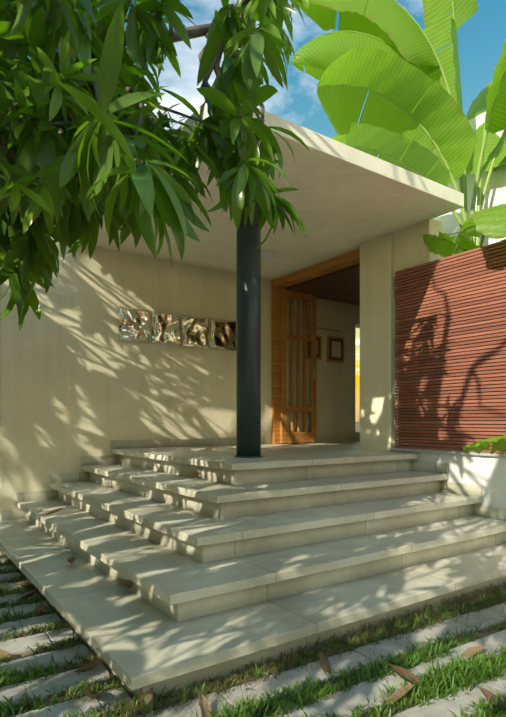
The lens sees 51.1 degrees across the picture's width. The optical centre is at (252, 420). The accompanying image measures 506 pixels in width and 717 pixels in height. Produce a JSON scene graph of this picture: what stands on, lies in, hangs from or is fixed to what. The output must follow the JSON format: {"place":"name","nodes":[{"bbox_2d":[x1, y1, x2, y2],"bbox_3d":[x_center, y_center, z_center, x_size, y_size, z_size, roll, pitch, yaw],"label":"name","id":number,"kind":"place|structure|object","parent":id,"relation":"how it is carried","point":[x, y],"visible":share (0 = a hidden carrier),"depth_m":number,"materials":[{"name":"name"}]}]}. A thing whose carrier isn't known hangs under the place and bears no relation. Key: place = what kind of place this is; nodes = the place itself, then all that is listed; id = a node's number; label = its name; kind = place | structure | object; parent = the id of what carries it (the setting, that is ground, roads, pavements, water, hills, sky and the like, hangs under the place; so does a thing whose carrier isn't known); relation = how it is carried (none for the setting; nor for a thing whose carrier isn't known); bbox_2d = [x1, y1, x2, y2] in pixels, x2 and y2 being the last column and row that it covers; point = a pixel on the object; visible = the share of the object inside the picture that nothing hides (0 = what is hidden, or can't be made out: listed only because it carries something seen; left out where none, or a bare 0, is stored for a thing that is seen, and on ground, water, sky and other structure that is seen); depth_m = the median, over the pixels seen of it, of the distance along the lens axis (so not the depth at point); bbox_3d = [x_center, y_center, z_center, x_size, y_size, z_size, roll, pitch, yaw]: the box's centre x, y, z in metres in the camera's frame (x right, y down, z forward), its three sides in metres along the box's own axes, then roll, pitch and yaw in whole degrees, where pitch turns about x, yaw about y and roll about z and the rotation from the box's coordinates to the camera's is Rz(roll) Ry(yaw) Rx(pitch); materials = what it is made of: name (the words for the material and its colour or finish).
{"place":"outdoors","nodes":[
{"label":"outdoors","id":0,"kind":"place"},
{"bbox_2d":[0,0,309,329],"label":"mango tree","id":1,"kind":"object","parent":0,"point":[150,197],"depth_m":2.41,"materials":[{"name":"green plant"}]},
{"bbox_2d":[0,225,359,519],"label":"back wall","id":2,"kind":"structure","parent":0,"point":[79,379],"depth_m":6.37,"materials":[{"name":"beige paint"}]},
{"bbox_2d":[119,307,149,342],"bbox_3d":[-1.422,-1.167,6.420,0.400,0.400,0.072,0,0,-35],"label":"wall art panel","id":3,"kind":"object","parent":2,"relation":"attached to","point":[134,324],"visible":1,"depth_m":6.40,"materials":[{"name":"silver metal"}]},
{"bbox_2d":[152,311,180,345],"bbox_3d":[-1.076,-1.167,6.662,0.400,0.400,0.072,0,0,-35],"label":"wall art panel","id":4,"kind":"object","parent":2,"relation":"attached to","point":[166,328],"visible":1,"depth_m":6.66,"materials":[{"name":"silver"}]},
{"bbox_2d":[182,315,208,347],"bbox_3d":[-0.730,-1.167,6.904,0.400,0.400,0.072,0,0,-35],"label":"wall art panel","id":5,"kind":"object","parent":2,"relation":"attached to","point":[195,331],"visible":1,"depth_m":6.89,"materials":[{"name":"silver metal"}]},
{"bbox_2d":[210,318,235,350],"bbox_3d":[-0.385,-1.167,7.147,0.400,0.400,0.068,0,0,-35],"label":"wall art panel","id":6,"kind":"object","parent":2,"relation":"attached to","point":[223,334],"visible":1,"depth_m":7.13,"materials":[{"name":"brown metal"}]},
{"bbox_2d":[307,326,343,362],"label":"picture frames","id":7,"kind":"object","parent":2,"relation":"attached to","point":[335,349],"visible":0.71,"depth_m":8.29,"materials":[{"name":"brown wood"}]},
{"bbox_2d":[0,422,505,716],"bbox_3d":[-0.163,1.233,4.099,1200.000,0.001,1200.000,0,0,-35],"label":"ground","id":8,"kind":"structure","parent":0,"point":[30,653],"depth_m":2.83,"materials":[{"name":"green plant"}]},
{"bbox_2d":[0,444,505,700],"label":"steps","id":9,"kind":"structure","parent":8,"relation":"on","point":[225,561],"depth_m":3.65,"materials":[{"name":"stone"}]},
{"bbox_2d":[234,201,262,457],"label":"steel column","id":10,"kind":"structure","parent":9,"relation":"on","point":[248,347],"depth_m":4.80,"materials":[{"name":"black metal"}]},
{"bbox_2d":[1,437,505,520],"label":"skirting","id":11,"kind":"object","parent":9,"relation":"on","point":[474,490],"visible":0.9,"depth_m":5.87,"materials":[{"name":"stone"}]},
{"bbox_2d":[0,551,505,716],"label":"pavers","id":12,"kind":"object","parent":8,"relation":"on","point":[339,703],"visible":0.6,"depth_m":2.51,"materials":[{"name":"stone"}]},
{"bbox_2d":[0,471,505,716],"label":"fallen dry leaves","id":13,"kind":"object","parent":8,"relation":"on","point":[403,673],"visible":0.71,"depth_m":2.47,"materials":[{"name":"brown plant"}]},
{"bbox_2d":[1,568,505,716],"bbox_3d":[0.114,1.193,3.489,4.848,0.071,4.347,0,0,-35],"label":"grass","id":14,"kind":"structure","parent":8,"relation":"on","point":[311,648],"depth_m":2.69,"materials":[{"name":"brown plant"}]},
{"bbox_2d":[360,219,441,451],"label":"pier wall","id":15,"kind":"structure","parent":8,"relation":"on","point":[384,258],"depth_m":5.80,"materials":[{"name":"beige paint"}]},
{"bbox_2d":[87,103,463,279],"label":"roof slab","id":16,"kind":"structure","parent":15,"relation":"on","point":[343,199],"depth_m":5.04,"materials":[{"name":"paint"}]},
{"bbox_2d":[261,250,271,260],"bbox_3d":[0.157,-1.986,6.361,0.100,0.089,0.100,0,0,-35],"label":"ceiling spot","id":17,"kind":"object","parent":16,"relation":"attached to","point":[266,255],"visible":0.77,"depth_m":6.33,"materials":[{"name":"white"}]},
{"bbox_2d":[449,225,475,234],"bbox_3d":[2.189,-1.811,4.738,0.016,0.016,1.550,0,0,-35],"label":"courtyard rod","id":18,"kind":"object","parent":15,"relation":"attached to","point":[464,229],"depth_m":5.00,"materials":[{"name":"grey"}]},
{"bbox_2d":[391,451,505,508],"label":"wall","id":19,"kind":"structure","parent":8,"relation":"on","point":[487,474],"depth_m":4.84,"materials":[{"name":"white paint"}]},
{"bbox_2d":[390,448,505,456],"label":"ledge","id":20,"kind":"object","parent":19,"relation":"on","point":[450,452],"depth_m":5.08,"materials":[{"name":"grey concrete"}]},
{"bbox_2d":[395,240,505,453],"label":"slat screen","id":21,"kind":"object","parent":20,"relation":"on","point":[450,366],"visible":1,"depth_m":5.08,"materials":[{"name":"brown wood"}]},
{"bbox_2d":[432,112,505,257],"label":"building","id":22,"kind":"structure","parent":8,"relation":"on","point":[496,193],"depth_m":5.78,"materials":[{"name":"white paint"}]},
{"bbox_3d":[4.697,-0.399,9.581,0.250,3.364,2.409,0,0,-35],"label":"foyer","id":23,"kind":"object","parent":8,"relation":"on","visible":0},
{"bbox_2d":[271,249,359,443],"bbox_3d":[0.858,-0.849,6.934,0.164,2.363,1.841,0,0,-35],"label":"door frame","id":24,"kind":"object","parent":23,"relation":"attached to","point":[351,258],"visible":0.44,"depth_m":7.59,"materials":[{"name":"brown wood"}]},
{"bbox_2d":[280,288,315,442],"bbox_3d":[0.673,-0.795,7.811,0.660,2.232,0.045,0,0,-35],"label":"door leaf","id":25,"kind":"object","parent":24,"relation":"attached to","point":[298,436],"visible":0.96,"depth_m":7.80,"materials":[{"name":"brown wood"}]},
{"bbox_2d":[279,441,359,448],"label":"interior floor","id":26,"kind":"structure","parent":23,"relation":"on","point":[352,445],"depth_m":7.50,"materials":[{"name":"stone"}]},
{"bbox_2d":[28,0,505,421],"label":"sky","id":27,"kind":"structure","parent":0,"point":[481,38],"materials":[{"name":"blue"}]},
{"bbox_2d":[285,263,359,305],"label":"interior ceiling","id":28,"kind":"structure","parent":0,"point":[342,285],"depth_m":7.45,"materials":[{"name":"brown wood"}]},
{"bbox_2d":[292,0,505,540],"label":"banana plant","id":29,"kind":"object","parent":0,"point":[353,60],"depth_m":5.33,"materials":[{"name":"green plant"}]}
]}

